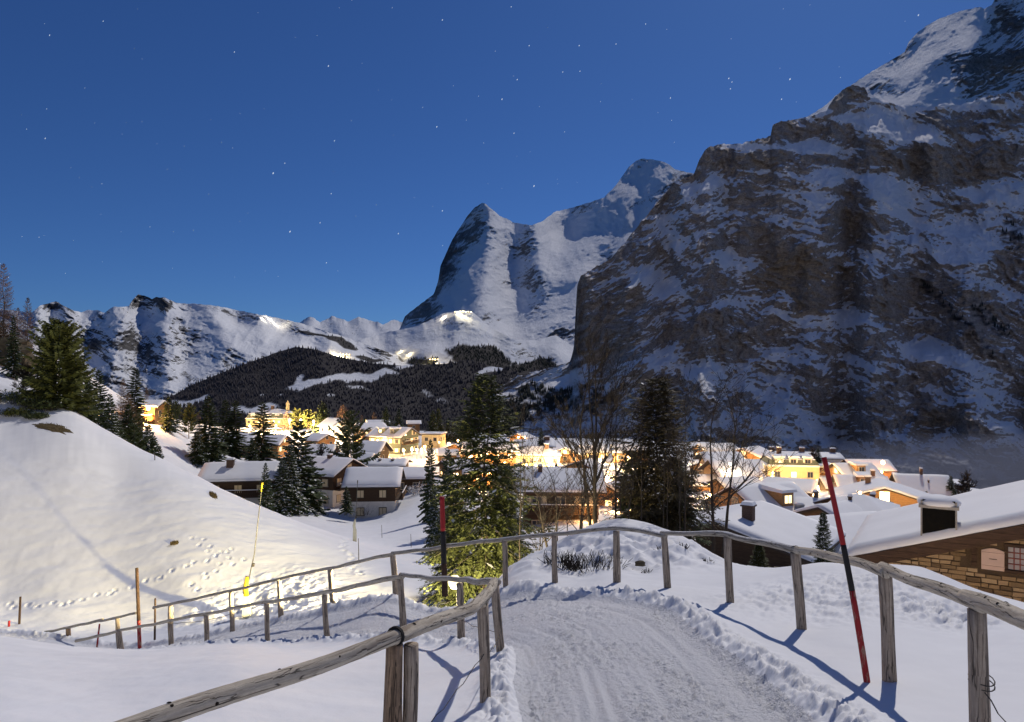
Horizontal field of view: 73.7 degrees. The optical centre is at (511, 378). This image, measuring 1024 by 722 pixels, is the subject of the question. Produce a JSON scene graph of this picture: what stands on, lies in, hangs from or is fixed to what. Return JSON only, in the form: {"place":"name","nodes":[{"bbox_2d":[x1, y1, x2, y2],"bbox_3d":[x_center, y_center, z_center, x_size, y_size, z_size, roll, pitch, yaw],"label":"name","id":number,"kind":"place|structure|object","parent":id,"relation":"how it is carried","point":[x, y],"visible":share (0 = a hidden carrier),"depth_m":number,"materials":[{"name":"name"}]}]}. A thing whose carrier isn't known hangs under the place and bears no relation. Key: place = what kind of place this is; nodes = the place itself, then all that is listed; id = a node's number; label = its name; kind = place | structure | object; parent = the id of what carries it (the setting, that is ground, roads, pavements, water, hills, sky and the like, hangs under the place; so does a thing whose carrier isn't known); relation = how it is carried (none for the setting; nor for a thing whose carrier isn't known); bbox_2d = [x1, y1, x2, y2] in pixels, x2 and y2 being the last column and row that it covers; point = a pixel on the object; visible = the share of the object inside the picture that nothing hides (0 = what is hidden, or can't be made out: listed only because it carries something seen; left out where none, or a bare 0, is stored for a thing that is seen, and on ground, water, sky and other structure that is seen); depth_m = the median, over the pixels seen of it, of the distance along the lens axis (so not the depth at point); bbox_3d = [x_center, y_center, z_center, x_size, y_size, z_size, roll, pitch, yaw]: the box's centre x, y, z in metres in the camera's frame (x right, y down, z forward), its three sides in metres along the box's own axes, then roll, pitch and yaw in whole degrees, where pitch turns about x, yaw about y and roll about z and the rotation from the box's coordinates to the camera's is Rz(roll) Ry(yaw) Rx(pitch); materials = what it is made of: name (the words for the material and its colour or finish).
{"place":"outdoors","nodes":[
{"label":"outdoors","id":0,"kind":"place"},
{"bbox_2d":[0,294,422,402],"bbox_3d":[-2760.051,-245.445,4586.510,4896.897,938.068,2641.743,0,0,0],"label":"mountain ridge","id":1,"kind":"structure","parent":0,"point":[165,347],"depth_m":5008.42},
{"bbox_2d":[300,316,401,340],"bbox_3d":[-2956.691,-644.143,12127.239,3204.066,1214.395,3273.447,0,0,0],"label":"mountain range","id":2,"kind":"structure","parent":0,"point":[357,328],"depth_m":13167.94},
{"bbox_2d":[163,347,550,432],"bbox_3d":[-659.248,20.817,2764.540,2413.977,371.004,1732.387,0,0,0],"label":"forest hill","id":3,"kind":"structure","parent":0,"point":[300,382],"depth_m":3070.85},
{"bbox_2d":[159,345,557,432],"bbox_3d":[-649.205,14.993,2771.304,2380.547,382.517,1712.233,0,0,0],"label":"forest","id":4,"kind":"object","parent":3,"relation":"on","point":[189,394],"visible":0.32,"depth_m":3073.81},
{"bbox_2d":[0,589,819,721],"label":"snow path","id":5,"kind":"structure","parent":0,"point":[594,658],"depth_m":7.23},
{"bbox_2d":[135,568,141,648],"bbox_3d":[-12.198,7.572,22.300,0.206,2.763,0.122,0,0,0],"label":"marker pole","id":6,"kind":"object","parent":5,"relation":"on","point":[139,642],"visible":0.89,"depth_m":22.26,"materials":[{"name":"red paint"}]},
{"bbox_2d":[356,311,573,371],"bbox_3d":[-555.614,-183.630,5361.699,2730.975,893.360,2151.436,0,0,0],"label":"snow saddle","id":7,"kind":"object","parent":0,"point":[438,335],"visible":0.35,"depth_m":5997.88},
{"bbox_2d":[408,342,555,371],"bbox_3d":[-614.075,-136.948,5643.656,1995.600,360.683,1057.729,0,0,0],"label":"forest","id":8,"kind":"object","parent":7,"relation":"on","point":[494,350],"visible":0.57,"depth_m":5634.06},
{"bbox_2d":[0,334,978,545],"bbox_3d":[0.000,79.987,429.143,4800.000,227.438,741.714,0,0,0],"label":"village ground","id":9,"kind":"structure","parent":0,"point":[400,523],"depth_m":99.09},
{"bbox_2d":[0,264,22,365],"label":"larch","id":10,"kind":"object","parent":9,"relation":"on","point":[4,314],"visible":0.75,"depth_m":66.02,"materials":[{"name":"brown plant"}]},
{"bbox_2d":[0,316,23,379],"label":"spruce","id":11,"kind":"object","parent":9,"relation":"on","point":[13,361],"visible":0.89,"depth_m":61.82,"materials":[{"name":"green plant"}]},
{"bbox_2d":[0,337,35,366],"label":"boulder","id":12,"kind":"object","parent":9,"relation":"on","point":[3,346],"visible":0.54,"depth_m":65.18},
{"bbox_2d":[12,297,38,368],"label":"larch","id":13,"kind":"object","parent":9,"relation":"on","point":[28,324],"visible":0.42,"depth_m":69.96,"materials":[{"name":"brown plant"}]},
{"bbox_2d":[91,369,116,427],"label":"spruce","id":14,"kind":"object","parent":9,"relation":"on","point":[103,400],"visible":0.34,"depth_m":77.94,"materials":[{"name":"green plant"}]},
{"bbox_2d":[97,394,125,440],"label":"spruce","id":15,"kind":"object","parent":9,"relation":"on","point":[113,428],"visible":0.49,"depth_m":73.88,"materials":[{"name":"green plant"}]},
{"bbox_2d":[119,403,143,447],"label":"spruce","id":16,"kind":"object","parent":9,"relation":"on","point":[126,416],"visible":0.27,"depth_m":83.83,"materials":[{"name":"green plant"}]},
{"bbox_2d":[122,368,150,427],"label":"spruce","id":17,"kind":"object","parent":9,"relation":"on","point":[138,395],"visible":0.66,"depth_m":111.78,"materials":[{"name":"green plant"}]},
{"bbox_2d":[122,422,158,452],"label":"pine","id":18,"kind":"object","parent":9,"relation":"on","point":[138,436],"visible":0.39,"depth_m":79.93,"materials":[{"name":"green plant"}]},
{"bbox_2d":[139,399,168,424],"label":"chalet","id":19,"kind":"object","parent":9,"relation":"on","point":[155,411],"visible":0.62,"depth_m":118.11,"materials":[{"name":"yellow wood"}]},
{"bbox_2d":[158,396,182,432],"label":"spruce","id":20,"kind":"object","parent":9,"relation":"on","point":[168,419],"visible":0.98,"depth_m":117.72,"materials":[{"name":"green plant"}]},
{"bbox_2d":[175,402,199,438],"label":"pine","id":21,"kind":"object","parent":9,"relation":"on","point":[189,417],"visible":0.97,"depth_m":127.64,"materials":[{"name":"green plant"}]},
{"bbox_2d":[184,431,208,467],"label":"spruce","id":22,"kind":"object","parent":9,"relation":"on","point":[197,459],"visible":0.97,"depth_m":107.68,"materials":[{"name":"green plant"}]},
{"bbox_2d":[186,395,233,463],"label":"spruce","id":23,"kind":"object","parent":9,"relation":"on","point":[215,453],"visible":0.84,"depth_m":111.58,"materials":[{"name":"green plant"}]},
{"bbox_2d":[213,400,240,456],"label":"spruce","id":24,"kind":"object","parent":9,"relation":"on","point":[226,424],"visible":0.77,"depth_m":149.69,"materials":[{"name":"green plant"}]},
{"bbox_2d":[225,401,248,459],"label":"spruce","id":25,"kind":"object","parent":9,"relation":"on","point":[240,438],"visible":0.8,"depth_m":151.57,"materials":[{"name":"green plant"}]},
{"bbox_2d":[198,457,279,503],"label":"chalet","id":26,"kind":"object","parent":9,"relation":"on","point":[242,479],"visible":0.34,"depth_m":96.32,"materials":[{"name":"brown wood"}]},
{"bbox_2d":[244,402,281,460],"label":"spruce","id":27,"kind":"object","parent":9,"relation":"on","point":[267,450],"visible":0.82,"depth_m":139.50,"materials":[{"name":"green plant"}]},
{"bbox_2d":[257,463,276,510],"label":"spruce","id":28,"kind":"object","parent":9,"relation":"on","point":[266,491],"visible":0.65,"depth_m":73.84,"materials":[{"name":"green plant"}]},
{"bbox_2d":[244,401,295,428],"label":"grand hotel","id":29,"kind":"structure","parent":9,"relation":"on","point":[277,415],"depth_m":323.10,"materials":[{"name":"yellow paint"}]},
{"bbox_2d":[260,434,292,457],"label":"chalet","id":30,"kind":"object","parent":9,"relation":"on","point":[280,440],"visible":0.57,"depth_m":177.90,"materials":[{"name":"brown wood"}]},
{"bbox_2d":[270,460,302,516],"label":"spruce","id":31,"kind":"object","parent":9,"relation":"on","point":[281,498],"visible":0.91,"depth_m":89.62,"materials":[{"name":"green plant"}]},
{"bbox_2d":[273,445,312,516],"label":"spruce","id":32,"kind":"object","parent":9,"relation":"on","point":[299,502],"visible":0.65,"depth_m":91.64,"materials":[{"name":"green plant"}]},
{"bbox_2d":[269,420,330,516],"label":"spruce","id":33,"kind":"object","parent":9,"relation":"on","point":[309,491],"visible":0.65,"depth_m":97.45,"materials":[{"name":"green plant"}]},
{"bbox_2d":[309,401,330,433],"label":"spruce","id":34,"kind":"object","parent":9,"relation":"on","point":[322,416],"visible":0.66,"depth_m":284.13,"materials":[{"name":"green plant"}]},
{"bbox_2d":[305,433,337,444],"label":"chalet","id":35,"kind":"object","parent":9,"relation":"on","point":[325,438],"visible":0.58,"depth_m":212.97,"materials":[{"name":"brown wood"}]},
{"bbox_2d":[287,453,367,507],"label":"chalet","id":36,"kind":"object","parent":9,"relation":"on","point":[334,468],"visible":0.3,"depth_m":111.78,"materials":[{"name":"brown wood"}]},
{"bbox_2d":[316,417,352,441],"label":"chalet","id":37,"kind":"object","parent":9,"relation":"on","point":[332,423],"visible":0.41,"depth_m":246.91,"materials":[{"name":"white paint"}]},
{"bbox_2d":[323,410,380,465],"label":"pine","id":38,"kind":"object","parent":9,"relation":"on","point":[345,439],"visible":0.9,"depth_m":131.83,"materials":[{"name":"green plant"}]},
{"bbox_2d":[341,466,406,517],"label":"chalet","id":39,"kind":"object","parent":9,"relation":"on","point":[377,491],"visible":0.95,"depth_m":102.42,"materials":[{"name":"brown wood"}]},
{"bbox_2d":[354,440,393,457],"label":"chalet","id":40,"kind":"object","parent":9,"relation":"on","point":[377,446],"visible":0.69,"depth_m":158.58,"materials":[{"name":"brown wood"}]},
{"bbox_2d":[367,458,412,466],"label":"garage","id":41,"kind":"structure","parent":9,"relation":"on","point":[390,462],"depth_m":139.30,"materials":[{"name":"white wood"}]},
{"bbox_2d":[366,425,421,456],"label":"chalet","id":42,"kind":"object","parent":9,"relation":"on","point":[399,439],"visible":0.82,"depth_m":206.10,"materials":[{"name":"yellow"}]},
{"bbox_2d":[400,467,430,492],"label":"shed","id":43,"kind":"structure","parent":9,"relation":"on","point":[415,476],"depth_m":116.73,"materials":[{"name":"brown wood"}]},
{"bbox_2d":[417,439,440,522],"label":"spruce","id":44,"kind":"object","parent":9,"relation":"on","point":[430,480],"visible":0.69,"depth_m":77.78,"materials":[{"name":"green plant"}]},
{"bbox_2d":[420,431,446,447],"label":"chalet","id":45,"kind":"object","parent":9,"relation":"on","point":[435,437],"visible":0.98,"depth_m":229.21,"materials":[{"name":"yellow paint"}]},
{"bbox_2d":[425,449,461,535],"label":"spruce","id":46,"kind":"object","parent":9,"relation":"on","point":[448,470],"visible":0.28,"depth_m":59.93,"materials":[{"name":"green plant"}]},
{"bbox_2d":[510,443,561,465],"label":"hotel","id":47,"kind":"structure","parent":9,"relation":"on","point":[549,454],"depth_m":185.53,"materials":[{"name":"yellow paint"}]},
{"bbox_2d":[516,464,606,524],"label":"chalet","id":48,"kind":"object","parent":9,"relation":"on","point":[532,514],"visible":0.42,"depth_m":76.27,"materials":[{"name":"brown wood"}]},
{"bbox_2d":[693,451,744,473],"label":"chalet","id":49,"kind":"object","parent":9,"relation":"on","point":[715,456],"visible":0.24,"depth_m":126.67,"materials":[{"name":"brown wood"}]},
{"bbox_2d":[697,459,762,477],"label":"chalet","id":50,"kind":"object","parent":9,"relation":"on","point":[706,466],"visible":0.27,"depth_m":109.63,"materials":[{"name":"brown wood"}]},
{"bbox_2d":[703,476,762,494],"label":"chalet","id":51,"kind":"object","parent":9,"relation":"on","point":[724,483],"visible":0.3,"depth_m":93.21,"materials":[{"name":"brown wood"}]},
{"bbox_2d":[735,446,773,458],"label":"chalet","id":52,"kind":"object","parent":9,"relation":"on","point":[757,452],"visible":0.31,"depth_m":157.10,"materials":[{"name":"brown wood"}]},
{"bbox_2d":[700,481,809,510],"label":"chalet","id":53,"kind":"object","parent":9,"relation":"on","point":[783,494],"visible":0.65,"depth_m":75.76,"materials":[{"name":"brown wood"}]},
{"bbox_2d":[760,476,820,496],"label":"chalet","id":54,"kind":"object","parent":9,"relation":"on","point":[808,486],"visible":0.28,"depth_m":96.03,"materials":[{"name":"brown wood"}]},
{"bbox_2d":[761,446,822,479],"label":"hotel","id":55,"kind":"structure","parent":9,"relation":"on","point":[805,466],"depth_m":133.91,"materials":[{"name":"yellow paint"}]},
{"bbox_2d":[769,446,844,462],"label":"sports hall","id":56,"kind":"structure","parent":9,"relation":"on","point":[832,456],"depth_m":188.41,"materials":[{"name":"white paint"}]},
{"bbox_2d":[793,500,862,515],"bbox_3d":[30.182,13.243,64.000,4.800,3.383,5.800,0,0,-30],"label":"chalet","id":57,"kind":"object","parent":9,"relation":"on","point":[845,506],"visible":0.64,"depth_m":63.34,"materials":[{"name":"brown wood"}]},
{"bbox_2d":[820,461,883,475],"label":"chalet","id":58,"kind":"object","parent":9,"relation":"on","point":[849,467],"visible":0.39,"depth_m":128.07,"materials":[{"name":"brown wood"}]},
{"bbox_2d":[831,469,889,486],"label":"chalet","id":59,"kind":"object","parent":9,"relation":"on","point":[844,479],"visible":0.34,"depth_m":104.88,"materials":[{"name":"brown wood"}]},
{"bbox_2d":[829,491,899,510],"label":"chalet","id":60,"kind":"object","parent":9,"relation":"on","point":[864,502],"visible":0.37,"depth_m":65.03,"materials":[{"name":"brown wood"}]},
{"bbox_2d":[839,459,897,477],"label":"chalet","id":61,"kind":"object","parent":9,"relation":"on","point":[887,468],"visible":0.31,"depth_m":143.68,"materials":[{"name":"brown wood"}]},
{"bbox_2d":[828,474,929,506],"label":"chalet","id":62,"kind":"object","parent":9,"relation":"on","point":[901,495],"visible":0.32,"depth_m":79.61,"materials":[{"name":"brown wood"}]},
{"bbox_2d":[889,467,957,495],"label":"chalet","id":63,"kind":"object","parent":9,"relation":"on","point":[932,483],"visible":0.38,"depth_m":110.28,"materials":[{"name":"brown wood"}]},
{"bbox_2d":[946,469,978,493],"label":"spruce","id":64,"kind":"object","parent":9,"relation":"on","point":[965,481],"visible":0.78,"depth_m":106.07,"materials":[{"name":"green plant"}]},
{"bbox_2d":[0,0,993,323],"label":"sky","id":65,"kind":"structure","parent":0,"point":[121,94],"materials":[{"name":"blue"}]},
{"bbox_2d":[0,385,1023,721],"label":"snow ground","id":66,"kind":"structure","parent":0,"point":[92,517],"depth_m":11.82,"materials":[{"name":"snow"}]},
{"bbox_2d":[9,390,56,407],"bbox_3d":[-38.247,1.657,54.391,3.048,1.511,2.982,0,0,36],"label":"shrub","id":67,"kind":"object","parent":66,"relation":"on","point":[23,402],"visible":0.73,"depth_m":53.78,"materials":[{"name":"green plant"}]},
{"bbox_2d":[25,396,63,411],"bbox_3d":[-36.759,2.023,53.609,2.663,1.234,2.402,0,0,-32],"label":"shrub","id":68,"kind":"object","parent":66,"relation":"on","point":[47,406],"visible":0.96,"depth_m":53.48,"materials":[{"name":"green plant"}]},
{"bbox_2d":[14,318,103,416],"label":"pine","id":69,"kind":"object","parent":66,"relation":"on","point":[63,348],"visible":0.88,"depth_m":55.33,"materials":[{"name":"green plant"}]},
{"bbox_2d":[44,612,136,648],"bbox_3d":[-16.445,9.398,25.087,9.886,3.485,0.275,0,0,32],"label":"log fence","id":70,"kind":"object","parent":66,"relation":"on","point":[117,625],"visible":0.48,"depth_m":23.77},
{"bbox_2d":[242,482,262,617],"bbox_3d":[-9.867,6.667,26.000,0.784,5.406,0.260,0,0,0],"label":"snow lance","id":71,"kind":"object","parent":66,"relation":"on","point":[246,612],"visible":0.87,"depth_m":25.94,"materials":[{"name":"metal"}]},
{"bbox_2d":[74,572,503,721],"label":"log fence","id":72,"kind":"object","parent":66,"relation":"on","point":[391,640],"visible":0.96,"depth_m":4.40,"materials":[{"name":"wood"}]},
{"bbox_2d":[421,486,440,552],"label":"spruce","id":73,"kind":"object","parent":66,"relation":"on","point":[432,516],"visible":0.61,"depth_m":47.80,"materials":[{"name":"green plant"}]},
{"bbox_2d":[440,496,447,596],"bbox_3d":[-1.458,3.592,14.600,0.176,2.123,0.133,0,0,0],"label":"marker pole","id":74,"kind":"object","parent":66,"relation":"on","point":[443,550],"visible":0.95,"depth_m":14.55,"materials":[{"name":"red wood"}]},
{"bbox_2d":[417,492,477,601],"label":"spruce","id":75,"kind":"object","parent":66,"relation":"on","point":[448,539],"visible":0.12,"depth_m":26.75,"materials":[{"name":"green plant"}]},
{"bbox_2d":[416,372,559,607],"bbox_3d":[-0.940,4.395,24.194,5.370,9.254,5.736,0,0,45],"label":"spruce","id":76,"kind":"object","parent":66,"relation":"on","point":[484,566],"visible":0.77,"depth_m":23.49,"materials":[{"name":"green plant"}]},
{"bbox_2d":[465,462,541,601],"bbox_3d":[-0.296,5.773,25.603,2.943,5.339,3.144,0,0,25],"label":"spruce","id":77,"kind":"object","parent":66,"relation":"on","point":[517,515],"visible":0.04,"depth_m":25.33,"materials":[{"name":"green plant"}]},
{"bbox_2d":[508,395,545,559],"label":"bare tree","id":78,"kind":"object","parent":66,"relation":"on","point":[524,472],"visible":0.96,"depth_m":21.96,"materials":[{"name":"brown plant"}]},
{"bbox_2d":[521,486,569,550],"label":"bare tree","id":79,"kind":"object","parent":66,"relation":"on","point":[543,516],"visible":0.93,"depth_m":19.51,"materials":[{"name":"brown plant"}]},
{"bbox_2d":[488,430,606,546],"bbox_3d":[1.167,3.638,21.680,4.160,4.079,2.807,0,0,41],"label":"bare tree","id":80,"kind":"object","parent":66,"relation":"on","point":[557,513],"visible":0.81,"depth_m":21.38,"materials":[{"name":"brown plant"}]},
{"bbox_2d":[152,526,1023,721],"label":"log fence","id":81,"kind":"object","parent":66,"relation":"on","point":[980,606],"visible":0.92,"depth_m":6.37,"materials":[{"name":"wood"}]},
{"bbox_2d":[546,431,636,529],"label":"bare tree","id":82,"kind":"object","parent":66,"relation":"on","point":[583,504],"visible":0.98,"depth_m":17.45,"materials":[{"name":"brown plant"}]},
{"bbox_2d":[542,326,643,524],"bbox_3d":[2.718,1.884,23.004,3.290,7.400,3.148,0,0,-2],"label":"bare tree","id":83,"kind":"object","parent":66,"relation":"on","point":[604,421],"visible":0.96,"depth_m":22.91,"materials":[{"name":"brown plant"}]},
{"bbox_2d":[557,549,630,574],"bbox_3d":[1.613,3.672,13.642,1.636,0.465,1.259,0,0,0],"label":"shrub","id":84,"kind":"object","parent":66,"relation":"on","point":[579,567],"visible":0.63,"depth_m":13.65,"materials":[{"name":"brown plant"}]},
{"bbox_2d":[596,444,647,518],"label":"bare tree","id":85,"kind":"object","parent":66,"relation":"on","point":[619,497],"visible":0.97,"depth_m":17.19,"materials":[{"name":"brown plant"}]},
{"bbox_2d":[593,347,659,518],"bbox_3d":[3.971,2.235,23.857,1.903,7.000,2.522,0,0,33],"label":"bare tree","id":86,"kind":"object","parent":66,"relation":"on","point":[615,464],"visible":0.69,"depth_m":24.39,"materials":[{"name":"brown plant"}]},
{"bbox_2d":[597,452,661,521],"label":"spruce","id":87,"kind":"object","parent":66,"relation":"on","point":[626,504],"visible":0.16,"depth_m":27.36,"materials":[{"name":"green plant"}]},
{"bbox_2d":[619,388,659,520],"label":"bare tree","id":88,"kind":"object","parent":66,"relation":"on","point":[639,404],"visible":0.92,"depth_m":18.68,"materials":[{"name":"brown plant"}]},
{"bbox_2d":[597,376,729,541],"bbox_3d":[5.665,3.269,25.965,5.085,6.752,4.797,0,0,32],"label":"spruce","id":89,"kind":"object","parent":66,"relation":"on","point":[651,507],"visible":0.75,"depth_m":25.48,"materials":[{"name":"green plant"}]},
{"bbox_2d":[659,397,685,529],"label":"bare tree","id":90,"kind":"object","parent":66,"relation":"on","point":[670,453],"visible":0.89,"depth_m":22.48,"materials":[{"name":"brown plant"}]},
{"bbox_2d":[657,422,691,530],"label":"bare tree","id":91,"kind":"object","parent":66,"relation":"on","point":[679,480],"visible":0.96,"depth_m":17.93,"materials":[{"name":"brown plant"}]},
{"bbox_2d":[648,459,715,545],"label":"spruce","id":92,"kind":"object","parent":66,"relation":"on","point":[700,540],"visible":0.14,"depth_m":26.60,"materials":[{"name":"green plant"}]},
{"bbox_2d":[659,369,724,536],"bbox_3d":[5.917,2.616,22.456,1.539,6.228,2.040,0,0,45],"label":"bare tree","id":93,"kind":"object","parent":66,"relation":"on","point":[700,459],"visible":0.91,"depth_m":22.85,"materials":[{"name":"brown plant"}]},
{"bbox_2d":[674,362,799,554],"bbox_3d":[7.060,2.429,21.450,3.676,5.935,5.448,0,0,21],"label":"bare tree","id":94,"kind":"object","parent":66,"relation":"on","point":[734,463],"visible":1,"depth_m":21.09,"materials":[{"name":"brown plant"}]},
{"bbox_2d":[749,544,770,567],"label":"spruce","id":95,"kind":"object","parent":66,"relation":"on","point":[758,552],"visible":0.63,"depth_m":25.92,"materials":[{"name":"green plant"}]},
{"bbox_2d":[688,500,846,567],"bbox_3d":[16.419,11.709,49.000,12.200,6.546,10.000,0,0,37],"label":"chalet","id":96,"kind":"object","parent":66,"relation":"on","point":[764,520],"visible":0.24,"depth_m":45.85,"materials":[{"name":"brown wood"}]},
{"bbox_2d":[811,512,833,562],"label":"spruce","id":97,"kind":"object","parent":66,"relation":"on","point":[821,532],"visible":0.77,"depth_m":36.90,"materials":[{"name":"green plant"}]},
{"bbox_2d":[807,511,876,562],"bbox_3d":[24.431,12.515,52.000,8.800,4.406,9.600,0,0,-20],"label":"chalet","id":98,"kind":"object","parent":66,"relation":"on","point":[851,522],"visible":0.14,"depth_m":50.80,"materials":[{"name":"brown wood"}]},
{"bbox_2d":[822,457,869,682],"bbox_3d":[2.816,1.714,5.711,0.070,2.075,0.488,0,0,-29],"label":"marker pole","id":99,"kind":"object","parent":66,"relation":"on","point":[859,634],"visible":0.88,"depth_m":5.70,"materials":[{"name":"red paint"}]},
{"bbox_2d":[847,480,1023,601],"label":"stone house","id":100,"kind":"structure","parent":66,"relation":"on","point":[974,539],"depth_m":22.77,"materials":[{"name":"brown stone"}]},
{"bbox_2d":[1004,543,1023,574],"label":"window","id":101,"kind":"structure","parent":100,"relation":"in","point":[1014,553],"depth_m":22.14,"materials":[{"name":"white glass"}]},
{"bbox_2d":[399,159,692,346],"bbox_3d":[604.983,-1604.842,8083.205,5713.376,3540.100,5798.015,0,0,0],"label":"mountain peak","id":102,"kind":"structure","parent":0,"point":[509,278],"depth_m":9035.79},
{"bbox_2d":[490,85,1023,488],"bbox_3d":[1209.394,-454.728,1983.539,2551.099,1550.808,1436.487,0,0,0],"label":"rock massif","id":103,"kind":"structure","parent":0,"point":[790,267],"depth_m":1897.90,"materials":[{"name":"stone"}]},
{"bbox_2d":[491,216,1022,442],"bbox_3d":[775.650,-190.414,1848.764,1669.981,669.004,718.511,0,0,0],"label":"forest","id":104,"kind":"object","parent":103,"relation":"on","point":[528,393],"visible":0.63,"depth_m":1808.13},
{"bbox_2d":[809,0,1023,116],"bbox_3d":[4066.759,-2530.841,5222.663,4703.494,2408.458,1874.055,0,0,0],"label":"snow peak","id":105,"kind":"structure","parent":0,"point":[964,56],"depth_m":5283.63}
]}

